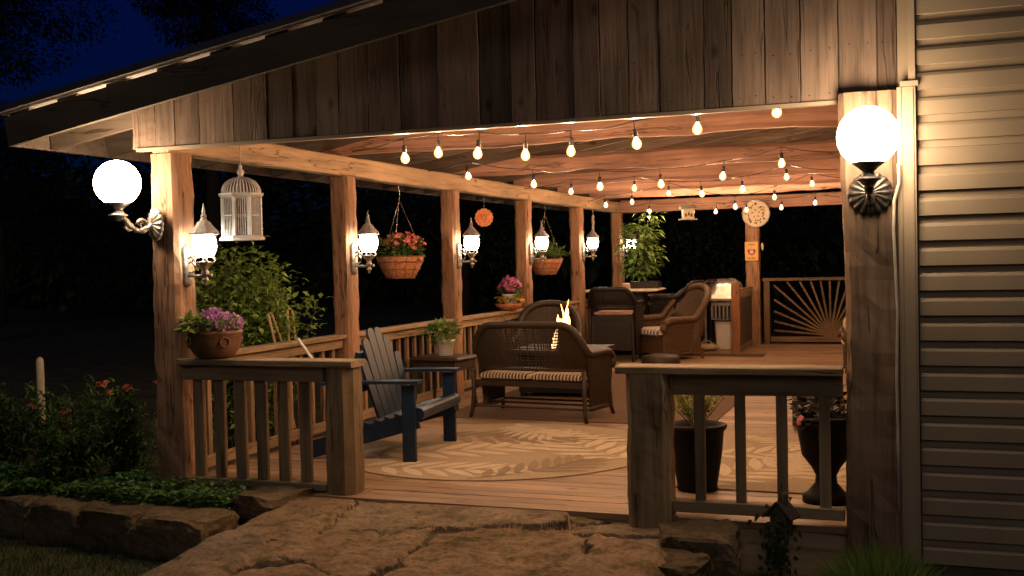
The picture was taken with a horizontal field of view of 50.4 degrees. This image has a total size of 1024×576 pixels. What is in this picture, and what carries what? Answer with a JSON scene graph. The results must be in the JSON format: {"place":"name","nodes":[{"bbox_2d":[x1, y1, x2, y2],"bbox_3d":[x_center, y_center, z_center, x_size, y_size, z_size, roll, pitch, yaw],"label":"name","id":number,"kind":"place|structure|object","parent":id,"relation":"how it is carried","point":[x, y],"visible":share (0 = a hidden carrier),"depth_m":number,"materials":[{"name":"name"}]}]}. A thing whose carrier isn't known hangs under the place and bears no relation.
{"place":"outdoors","nodes":[
{"label":"outdoors","id":0,"kind":"place"},
{"bbox_2d":[139,496,666,575],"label":"path","id":1,"kind":"structure","parent":0,"point":[308,536],"depth_m":6.33,"materials":[{"name":"brown stone"}]},
{"bbox_2d":[0,0,843,276],"label":"sky","id":2,"kind":"structure","parent":0,"point":[137,43],"materials":[{"name":"blue"}]},
{"bbox_2d":[0,263,845,575],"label":"ground","id":3,"kind":"structure","parent":0,"point":[102,343],"depth_m":25.93,"materials":[{"name":"green plant"}]},
{"bbox_2d":[0,488,50,539],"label":"border stone","id":4,"kind":"object","parent":3,"relation":"on","point":[15,510],"visible":0.39,"depth_m":7.78,"materials":[{"name":"brown stone"}]},
{"bbox_2d":[36,357,45,462],"bbox_3d":[-4.518,1.194,10.440,0.074,1.065,0.076,-1,2,20],"label":"garden stake","id":5,"kind":"object","parent":3,"relation":"on","point":[40,382],"visible":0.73,"depth_m":10.40,"materials":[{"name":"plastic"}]},
{"bbox_2d":[0,0,125,90],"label":"tree","id":6,"kind":"object","parent":3,"relation":"on","point":[19,14],"visible":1,"depth_m":28.16,"materials":[{"name":"green plant"}]},
{"bbox_2d":[24,494,102,545],"bbox_3d":[-3.139,1.679,7.710,0.460,0.404,0.417,-1,1,15],"label":"border stone","id":7,"kind":"object","parent":3,"relation":"on","point":[52,517],"visible":0.5,"depth_m":7.55,"materials":[{"name":"brown stone"}]},
{"bbox_2d":[0,530,177,575],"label":"lawn grass","id":8,"kind":"structure","parent":3,"relation":"on","point":[35,555],"depth_m":7.03,"materials":[{"name":"green plant"}]},
{"bbox_2d":[71,498,157,552],"bbox_3d":[-2.706,1.675,7.481,0.598,0.382,0.399,-1,2,23],"label":"border stone","id":9,"kind":"object","parent":3,"relation":"on","point":[102,523],"visible":0.53,"depth_m":7.34,"materials":[{"name":"brown stone"}]},
{"bbox_2d":[0,459,253,522],"bbox_3d":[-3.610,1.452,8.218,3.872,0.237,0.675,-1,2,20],"label":"ground cover","id":10,"kind":"object","parent":3,"relation":"on","point":[13,477],"visible":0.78,"depth_m":7.78,"materials":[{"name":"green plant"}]},
{"bbox_2d":[0,382,51,470],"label":"flowering plant","id":11,"kind":"object","parent":10,"relation":"on","point":[6,453],"visible":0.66,"depth_m":8.73,"materials":[{"name":"green plant"}]},
{"bbox_2d":[22,423,114,493],"bbox_3d":[-3.337,1.300,8.128,0.696,0.622,0.680,-2,2,-20],"label":"flowering plant","id":12,"kind":"object","parent":10,"relation":"on","point":[76,467],"visible":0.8,"depth_m":8.12,"materials":[{"name":"green plant"}]},
{"bbox_2d":[12,376,125,474],"bbox_3d":[-3.547,1.150,8.641,0.924,0.855,0.825,-1,2,20],"label":"flowering plant","id":13,"kind":"object","parent":10,"relation":"on","point":[64,420],"visible":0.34,"depth_m":8.59,"materials":[{"name":"green plant"}]},
{"bbox_2d":[76,375,157,485],"bbox_3d":[-2.974,1.116,8.330,0.774,0.902,0.550,-1,2,20],"label":"flowering plant","id":14,"kind":"object","parent":10,"relation":"on","point":[126,456],"visible":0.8,"depth_m":8.28,"materials":[{"name":"green plant"}]},
{"bbox_2d":[124,506,239,559],"bbox_3d":[-2.158,1.662,7.218,0.737,0.397,0.458,-1,2,27],"label":"border stone","id":15,"kind":"object","parent":3,"relation":"on","point":[168,532],"visible":0.64,"depth_m":7.06,"materials":[{"name":"brown stone"}]},
{"bbox_2d":[127,0,279,306],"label":"tree","id":16,"kind":"object","parent":3,"relation":"on","point":[204,10],"visible":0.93,"depth_m":30.80,"materials":[{"name":"green plant"}]},
{"bbox_2d":[195,235,330,448],"bbox_3d":[-2.393,0.606,9.959,1.391,2.175,1.469,-1,2,20],"label":"bush","id":17,"kind":"object","parent":3,"relation":"on","point":[249,309],"visible":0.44,"depth_m":9.77,"materials":[{"name":"green plant"}]},
{"bbox_2d":[230,478,319,525],"bbox_3d":[-1.605,1.563,7.607,0.493,0.369,0.724,0,2,32],"label":"border stone","id":18,"kind":"object","parent":3,"relation":"on","point":[252,503],"visible":0.4,"depth_m":7.35,"materials":[{"name":"brown stone"}]},
{"bbox_2d":[267,313,298,442],"bbox_3d":[-1.990,0.953,9.622,0.031,1.481,0.421,0,2,33],"label":"garden cane","id":19,"kind":"object","parent":3,"relation":"on","point":[272,333],"visible":0.22,"depth_m":9.47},
{"bbox_2d":[286,310,293,444],"bbox_3d":[-1.969,0.941,9.687,0.029,1.496,0.153,-2,2,-20],"label":"garden cane","id":20,"kind":"object","parent":3,"relation":"on","point":[288,333],"visible":0.38,"depth_m":9.71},
{"bbox_2d":[270,312,315,437],"bbox_3d":[-1.920,0.944,9.815,0.030,1.489,0.724,-1,2,27],"label":"garden cane","id":21,"kind":"object","parent":3,"relation":"on","point":[278,332],"visible":0.25,"depth_m":9.55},
{"bbox_2d":[291,310,296,357],"bbox_3d":[-1.913,0.941,9.838,0.134,1.485,0.027,-2,2,-20],"label":"garden cane","id":22,"kind":"object","parent":3,"relation":"on","point":[292,314],"visible":0.22,"depth_m":9.80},
{"bbox_2d":[0,130,845,311],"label":"woods","id":23,"kind":"object","parent":3,"relation":"on","point":[380,288],"visible":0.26,"depth_m":50.37,"materials":[{"name":"black plant"}]},
{"bbox_2d":[299,185,585,315],"bbox_3d":[-2.039,-3.829,36.909,9.152,9.676,10.141,-1,2,20],"label":"tree","id":24,"kind":"object","parent":3,"relation":"on","point":[466,214],"visible":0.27,"depth_m":35.75,"materials":[{"name":"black plant"}]},
{"bbox_2d":[0,0,904,574],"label":"porch","id":25,"kind":"object","parent":3,"relation":"on","point":[322,94],"visible":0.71,"depth_m":7.31,"materials":[{"name":"brown wood"}]},
{"bbox_2d":[93,160,163,240],"bbox_3d":[-2.756,-0.622,7.763,0.442,0.573,0.324,-3,2,-41],"label":"globe lamp","id":26,"kind":"object","parent":25,"relation":"attached to","point":[117,185],"visible":1,"depth_m":7.65,"materials":[{"name":"white glass"}]},
{"bbox_2d":[181,203,218,286],"bbox_3d":[-2.272,-0.313,7.940,0.278,0.608,0.216,-1,2,20],"label":"wall lantern","id":27,"kind":"object","parent":25,"relation":"attached to","point":[203,231],"depth_m":7.90,"materials":[{"name":"white glass"}]},
{"bbox_2d":[218,146,264,240],"bbox_3d":[-2.041,-0.728,8.182,0.335,0.740,0.335,0,2,31],"label":"birdcage","id":28,"kind":"object","parent":25,"relation":"hanging from","point":[251,197],"visible":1,"depth_m":8.08,"materials":[{"name":"white paint"}]},
{"bbox_2d":[350,210,378,274],"bbox_3d":[-1.397,-0.433,10.365,0.278,0.608,0.216,-1,2,20],"label":"wall lantern","id":29,"kind":"object","parent":25,"relation":"attached to","point":[368,232],"depth_m":10.32,"materials":[{"name":"white glass"}]},
{"bbox_2d":[371,185,426,278],"bbox_3d":[-1.259,-0.643,11.891,0.635,1.081,0.730,-2,2,-21],"label":"hanging basket","id":30,"kind":"object","parent":25,"relation":"hanging from","point":[402,266],"visible":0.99,"depth_m":11.74,"materials":[{"name":"wicker"}]},
{"bbox_2d":[457,219,479,268],"bbox_3d":[-0.504,-0.534,12.785,0.278,0.608,0.216,-1,2,20],"label":"wall lantern","id":31,"kind":"object","parent":25,"relation":"attached to","point":[471,240],"depth_m":12.74,"materials":[{"name":"white glass"}]},
{"bbox_2d":[475,195,492,226],"bbox_3d":[-0.360,-0.991,13.893,0.238,0.416,0.022,-1,1,0],"label":"sun ornament","id":32,"kind":"object","parent":25,"relation":"hanging from","point":[483,217],"visible":0.99,"depth_m":13.89,"materials":[{"name":"orange metal"}]},
{"bbox_2d":[529,221,548,264],"bbox_3d":[0.388,-0.635,15.205,0.278,0.608,0.216,-1,2,20],"label":"wall lantern","id":33,"kind":"object","parent":25,"relation":"attached to","point":[541,239],"depth_m":15.16,"materials":[{"name":"white glass"}]},
{"bbox_2d":[532,207,569,274],"bbox_3d":[0.519,-0.771,16.568,0.798,1.141,0.791,-2,2,-20],"label":"hanging basket","id":34,"kind":"object","parent":25,"relation":"hanging from","point":[549,267],"visible":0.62,"depth_m":16.43,"materials":[{"name":"wicker"}]},
{"bbox_2d":[352,109,778,160],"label":"string lights","id":35,"kind":"object","parent":25,"relation":"hanging from","point":[525,142],"visible":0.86,"depth_m":7.38,"materials":[{"name":"white glass"}]},
{"bbox_2d":[582,224,598,261],"bbox_3d":[1.280,-0.736,17.625,0.278,0.608,0.216,-1,2,20],"label":"wall lantern","id":36,"kind":"object","parent":25,"relation":"attached to","point":[592,239],"depth_m":17.57,"materials":[{"name":"white glass"}]},
{"bbox_2d":[622,233,636,259],"bbox_3d":[2.173,-0.817,20.045,0.278,0.608,0.216,-1,2,20],"label":"wall lantern","id":37,"kind":"object","parent":25,"relation":"attached to","point":[623,254],"depth_m":20.05,"materials":[{"name":"white glass"}]},
{"bbox_2d":[428,146,839,188],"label":"string lights","id":38,"kind":"object","parent":25,"relation":"hanging from","point":[659,175],"visible":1,"depth_m":10.11,"materials":[{"name":"white glass"}]},
{"bbox_2d":[524,164,836,195],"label":"string lights","id":39,"kind":"object","parent":25,"relation":"hanging from","point":[701,187],"visible":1,"depth_m":12.54,"materials":[{"name":"white glass"}]},
{"bbox_2d":[678,199,697,219],"bbox_3d":[2.743,-1.221,16.959,0.260,0.320,0.200,-1,1,-3],"label":"bird feeder","id":40,"kind":"object","parent":25,"relation":"hanging from","point":[687,212],"visible":1,"depth_m":16.90,"materials":[{"name":"beige wood"}]},
{"bbox_2d":[588,174,839,207],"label":"string lights","id":41,"kind":"object","parent":25,"relation":"hanging from","point":[774,191],"visible":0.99,"depth_m":14.85,"materials":[{"name":"white glass"}]},
{"bbox_2d":[630,193,838,212],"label":"string lights","id":42,"kind":"object","parent":25,"relation":"hanging from","point":[742,201],"visible":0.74,"depth_m":17.45,"materials":[{"name":"white glass"}]},
{"bbox_2d":[745,242,757,260],"bbox_3d":[4.233,-0.650,19.209,0.230,0.330,0.016,-1,2,20],"label":"tin sign","id":43,"kind":"object","parent":25,"relation":"attached to","point":[751,251],"visible":1,"depth_m":19.20,"materials":[{"name":"orange metal"}]},
{"bbox_2d":[742,200,769,226],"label":"round decorative wall plaque","id":44,"kind":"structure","parent":25,"relation":"attached to","point":[756,214],"depth_m":19.12,"materials":[{"name":"white paint"}]},
{"bbox_2d":[836,106,899,214],"bbox_3d":[1.930,-0.690,5.884,0.324,0.573,0.442,-1,2,20],"label":"globe lamp","id":45,"kind":"object","parent":25,"relation":"attached to","point":[868,138],"visible":1,"depth_m":5.75,"materials":[{"name":"glass"}]},
{"bbox_2d":[892,164,900,511],"bbox_3d":[2.152,0.283,6.057,0.050,1.942,0.020,-1,2,20],"label":"power cable","id":46,"kind":"object","parent":25,"relation":"attached to","point":[897,338],"visible":1,"depth_m":6.05,"materials":[{"name":"plastic"}]},
{"bbox_2d":[150,491,847,575],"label":"deck rim","id":47,"kind":"object","parent":3,"relation":"on","point":[751,541],"depth_m":6.39,"materials":[{"name":"brown wood"}]},
{"bbox_2d":[152,342,846,534],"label":"deck","id":48,"kind":"structure","parent":47,"relation":"on","point":[600,495],"depth_m":7.74,"materials":[{"name":"brown wood"}]},
{"bbox_2d":[177,357,364,495],"bbox_3d":[-1.712,1.026,7.768,1.443,1.049,0.265,-1,2,20],"label":"railing","id":49,"kind":"object","parent":48,"relation":"on","point":[341,378],"visible":0.91,"depth_m":7.70,"materials":[{"name":"brown wood"}]},
{"bbox_2d":[174,307,245,358],"bbox_3d":[-2.191,0.321,7.920,0.525,0.372,0.495,-1,1,3],"label":"bowl planter","id":50,"kind":"object","parent":49,"relation":"on","point":[205,339],"visible":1,"depth_m":7.79,"materials":[{"name":"ceramic"}]},
{"bbox_2d":[205,298,601,466],"bbox_3d":[-0.247,0.753,14.141,0.148,0.874,12.665,-1,2,20],"label":"railing","id":51,"kind":"object","parent":48,"relation":"on","point":[321,345],"visible":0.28,"depth_m":10.13,"materials":[{"name":"brown wood"}]},
{"bbox_2d":[494,296,523,310],"bbox_3d":[-0.041,0.200,14.635,0.425,0.206,0.452,-1,1,1],"label":"flower bowl","id":52,"kind":"object","parent":51,"relation":"on","point":[502,305],"visible":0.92,"depth_m":14.52,"materials":[{"name":"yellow ceramic"}]},
{"bbox_2d":[495,275,523,303],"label":"potted plant","id":53,"kind":"object","parent":52,"relation":"on","point":[510,284],"visible":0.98,"depth_m":14.55,"materials":[{"name":"pink plant"}]},
{"bbox_2d":[409,353,477,410],"bbox_3d":[-0.733,1.021,11.864,0.600,0.575,0.520,-1,2,26],"label":"side table","id":54,"kind":"object","parent":48,"relation":"on","point":[464,361],"visible":0.62,"depth_m":11.71,"materials":[{"name":"brown wood"}]},
{"bbox_2d":[418,317,462,355],"bbox_3d":[-0.770,0.522,11.819,0.492,0.420,0.439,-1,1,9],"label":"potted plant","id":55,"kind":"object","parent":54,"relation":"on","point":[445,346],"visible":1,"depth_m":11.74,"materials":[{"name":"green plant"}]},
{"bbox_2d":[363,423,627,480],"bbox_3d":[-0.112,1.351,9.204,2.720,0.010,2.720,-1,2,20],"label":"round rug","id":56,"kind":"object","parent":48,"relation":"on","point":[499,452],"visible":0.91,"depth_m":8.93,"materials":[{"name":"beige fabric"}]},
{"bbox_2d":[296,338,373,444],"bbox_3d":[-1.529,0.905,9.417,0.643,0.975,0.028,-1,1,-8],"label":"pale rod","id":57,"kind":"object","parent":56,"relation":"on","point":[307,353],"visible":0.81,"depth_m":9.36,"materials":[{"name":"wood"}]},
{"bbox_2d":[313,327,460,461],"bbox_3d":[-1.085,0.858,9.214,1.056,1.048,1.140,-1,1,15],"label":"adirondack chair","id":58,"kind":"object","parent":56,"relation":"on","point":[392,394],"visible":0.88,"depth_m":8.96,"materials":[{"name":"blue paint"}]},
{"bbox_2d":[438,371,733,422],"bbox_3d":[1.336,1.231,12.782,2.800,0.006,4.600,-1,2,20],"label":"brown rug","id":59,"kind":"object","parent":48,"relation":"on","point":[618,385],"visible":0.29,"depth_m":11.38,"materials":[{"name":"brown fabric"}]},
{"bbox_2d":[469,321,615,423],"bbox_3d":[0.292,0.813,11.040,1.372,0.991,0.766,-1,2,27],"label":"wicker loveseat","id":60,"kind":"object","parent":59,"relation":"on","point":[580,364],"visible":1,"depth_m":10.80,"materials":[{"name":"wicker"}]},
{"bbox_2d":[507,300,581,365],"bbox_3d":[0.463,0.696,14.408,0.960,1.044,1.073,-1,1,7],"label":"wicker armchair","id":61,"kind":"object","parent":59,"relation":"on","point":[546,310],"visible":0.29,"depth_m":14.81,"materials":[{"name":"wicker"}]},
{"bbox_2d":[508,300,614,397],"bbox_3d":[0.591,0.694,12.804,1.040,1.117,0.920,-1,2,20],"label":"fire table","id":62,"kind":"object","parent":59,"relation":"on","point":[523,391],"visible":0.13,"depth_m":12.57,"materials":[{"name":"brown wicker"}]},
{"bbox_2d":[587,287,644,361],"bbox_3d":[1.597,0.550,16.884,0.830,1.157,0.786,-1,2,18],"label":"bar chair","id":63,"kind":"object","parent":48,"relation":"on","point":[620,330],"visible":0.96,"depth_m":16.68,"materials":[{"name":"wicker"}]},
{"bbox_2d":[585,287,665,354],"bbox_3d":[1.892,0.549,18.157,1.240,1.080,1.050,-1,1,16],"label":"bar table","id":64,"kind":"object","parent":48,"relation":"on","point":[640,293],"visible":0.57,"depth_m":17.84,"materials":[{"name":"wood"}]},
{"bbox_2d":[622,283,629,288],"bbox_3d":[1.864,-0.033,17.749,0.136,0.099,0.136,-1,2,20],"label":"candle jar","id":65,"kind":"object","parent":64,"relation":"on","point":[627,285],"visible":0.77,"depth_m":17.70,"materials":[{"name":"glass"}]},
{"bbox_2d":[613,209,668,287],"bbox_3d":[2.130,-0.650,18.103,0.948,1.300,0.946,-1,1,-4],"label":"tall plant","id":66,"kind":"object","parent":64,"relation":"on","point":[647,267],"visible":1,"depth_m":18.01,"materials":[{"name":"green plant"}]},
{"bbox_2d":[641,353,679,363],"bbox_3d":[2.147,1.048,15.707,0.560,0.194,0.556,-1,1,3],"label":"wicker ottoman","id":67,"kind":"object","parent":48,"relation":"on","point":[661,358],"visible":0.75,"depth_m":15.50,"materials":[{"name":"brown wicker"}]},
{"bbox_2d":[631,283,710,358],"bbox_3d":[2.541,0.519,17.134,1.159,1.167,1.037,-2,2,-28],"label":"wicker armchair","id":68,"kind":"object","parent":48,"relation":"on","point":[663,331],"visible":0.91,"depth_m":16.82,"materials":[{"name":"wicker"}]},
{"bbox_2d":[671,311,683,316],"bbox_3d":[2.612,0.493,17.159,0.146,0.255,0.330,-2,2,-28],"label":"throw pillow","id":69,"kind":"object","parent":68,"relation":"on","point":[676,314],"visible":0.36,"depth_m":17.09,"materials":[{"name":"brown fabric"}]},
{"bbox_2d":[647,280,704,354],"bbox_3d":[2.748,0.473,17.959,0.786,1.205,0.830,0,2,30],"label":"bar chair","id":70,"kind":"object","parent":48,"relation":"on","point":[656,304],"visible":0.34,"depth_m":17.69,"materials":[{"name":"wicker"}]},
{"bbox_2d":[648,294,715,340],"bbox_3d":[3.146,0.535,19.801,2.210,0.870,0.130,-1,2,20],"label":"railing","id":71,"kind":"object","parent":48,"relation":"on","point":[713,338],"visible":0.01,"depth_m":19.62,"materials":[{"name":"brown wood"}]},
{"bbox_2d":[670,278,716,342],"bbox_3d":[3.120,0.446,18.733,0.786,1.205,0.830,-1,2,26],"label":"bar chair","id":72,"kind":"object","parent":48,"relation":"on","point":[710,283],"visible":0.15,"depth_m":18.68,"materials":[{"name":"wicker"}]},
{"bbox_2d":[674,395,726,492],"bbox_3d":[1.230,0.982,7.375,0.472,0.786,0.513,-1,1,-3],"label":"potted plant","id":73,"kind":"object","parent":48,"relation":"on","point":[684,442],"visible":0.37,"depth_m":7.29,"materials":[{"name":"plastic"}]},
{"bbox_2d":[701,340,719,350],"bbox_3d":[3.266,0.970,18.278,0.449,0.174,0.265,-1,2,20],"label":"shoulder bag","id":74,"kind":"object","parent":48,"relation":"on","point":[710,346],"visible":0.77,"depth_m":18.17,"materials":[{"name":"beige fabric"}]},
{"bbox_2d":[713,320,731,348],"bbox_3d":[3.643,0.791,18.613,0.386,0.495,0.386,-1,2,20],"label":"waste bin","id":75,"kind":"object","parent":48,"relation":"on","point":[723,330],"visible":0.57,"depth_m":18.47,"materials":[{"name":"white plastic"}]},
{"bbox_2d":[711,301,731,319],"bbox_3d":[3.631,0.386,18.710,0.358,0.300,0.300,-1,2,20],"label":"milk crate","id":76,"kind":"object","parent":75,"relation":"on","point":[719,304],"visible":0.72,"depth_m":18.61,"materials":[{"name":"grey plastic"}]},
{"bbox_2d":[704,278,742,342],"bbox_3d":[3.686,0.431,18.799,0.680,1.204,0.560,-1,2,20],"label":"covered grill","id":77,"kind":"object","parent":48,"relation":"on","point":[721,290],"visible":0.53,"depth_m":18.60,"materials":[{"name":"beige metal"}]},
{"bbox_2d":[684,353,765,356],"bbox_3d":[3.404,1.069,17.378,1.240,0.007,0.440,-1,2,20],"label":"door mat","id":78,"kind":"object","parent":48,"relation":"on","point":[728,354],"depth_m":17.33,"materials":[{"name":"brown fabric"}]},
{"bbox_2d":[615,363,844,528],"bbox_3d":[1.300,1.000,6.527,1.333,1.069,0.241,-1,2,20],"label":"railing","id":79,"kind":"object","parent":48,"relation":"on","point":[652,390],"visible":0.98,"depth_m":6.54,"materials":[{"name":"brown wood"}]},
{"bbox_2d":[731,283,752,352],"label":"half wall","id":80,"kind":"structure","parent":48,"relation":"on","point":[741,309],"depth_m":18.03,"materials":[{"name":"brown wood"}]},
{"bbox_2d":[675,431,845,493],"bbox_3d":[2.116,1.321,8.424,1.500,0.008,2.440,-1,2,20],"label":"patterned rug","id":81,"kind":"object","parent":48,"relation":"on","point":[761,461],"visible":0.38,"depth_m":8.11,"materials":[{"name":"beige fabric"}]},
{"bbox_2d":[762,277,845,343],"bbox_3d":[5.565,0.398,19.011,2.300,1.175,0.130,-1,2,20],"label":"railing","id":82,"kind":"object","parent":48,"relation":"on","point":[829,329],"visible":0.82,"depth_m":19.12,"materials":[{"name":"brown wood"}]},
{"bbox_2d":[787,384,846,506],"bbox_3d":[2.006,0.977,6.973,0.512,0.780,0.522,-2,2,-19],"label":"urn planter","id":83,"kind":"object","parent":48,"relation":"on","point":[807,421],"visible":0.53,"depth_m":6.86,"materials":[{"name":"plastic"}]},
{"bbox_2d":[792,396,844,426],"bbox_3d":[2.796,1.116,9.927,0.460,0.280,0.440,-1,1,15],"label":"potted plant","id":84,"kind":"object","parent":83,"relation":"in","point":[813,405],"visible":0.2,"depth_m":9.74,"materials":[{"name":"green plant"}]},
{"bbox_2d":[839,325,846,373],"bbox_3d":[4.933,0.554,14.514,1.073,1.122,0.960,-1,1,15],"label":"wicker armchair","id":85,"kind":"object","parent":48,"relation":"on","point":[842,332],"visible":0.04,"depth_m":14.27,"materials":[{"name":"brown wicker"}]},
{"bbox_2d":[658,548,715,575],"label":"border stone","id":86,"kind":"object","parent":3,"relation":"on","point":[680,562],"visible":0.51,"depth_m":5.86,"materials":[{"name":"brown stone"}]},
{"bbox_2d":[659,518,740,575],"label":"border stone","id":87,"kind":"object","parent":3,"relation":"on","point":[717,542],"visible":0.81,"depth_m":6.14,"materials":[{"name":"brown stone"}]},
{"bbox_2d":[589,193,841,306],"bbox_3d":[5.270,-3.766,32.555,8.408,9.442,9.290,-1,2,20],"label":"tree","id":88,"kind":"object","parent":3,"relation":"on","point":[698,246],"visible":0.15,"depth_m":30.76,"materials":[{"name":"black plant"}]},
{"bbox_2d":[747,491,801,575],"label":"ivy plant","id":89,"kind":"object","parent":3,"relation":"on","point":[783,513],"visible":1,"depth_m":6.21,"materials":[{"name":"green plant"}]},
{"bbox_2d":[813,188,842,220],"bbox_3d":[14.015,-4.013,31.588,10.522,9.594,10.809,-2,2,-18],"label":"tree","id":90,"kind":"object","parent":3,"relation":"on","point":[832,207],"depth_m":34.29,"materials":[{"name":"green plant"}]},
{"bbox_2d":[781,532,972,575],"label":"grass tuft","id":91,"kind":"object","parent":3,"relation":"on","point":[875,565],"visible":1,"depth_m":5.80,"materials":[{"name":"green plant"}]},
{"bbox_2d":[897,0,1023,575],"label":"house","id":92,"kind":"structure","parent":3,"relation":"on","point":[960,105],"depth_m":5.99,"materials":[{"name":"plastic"}]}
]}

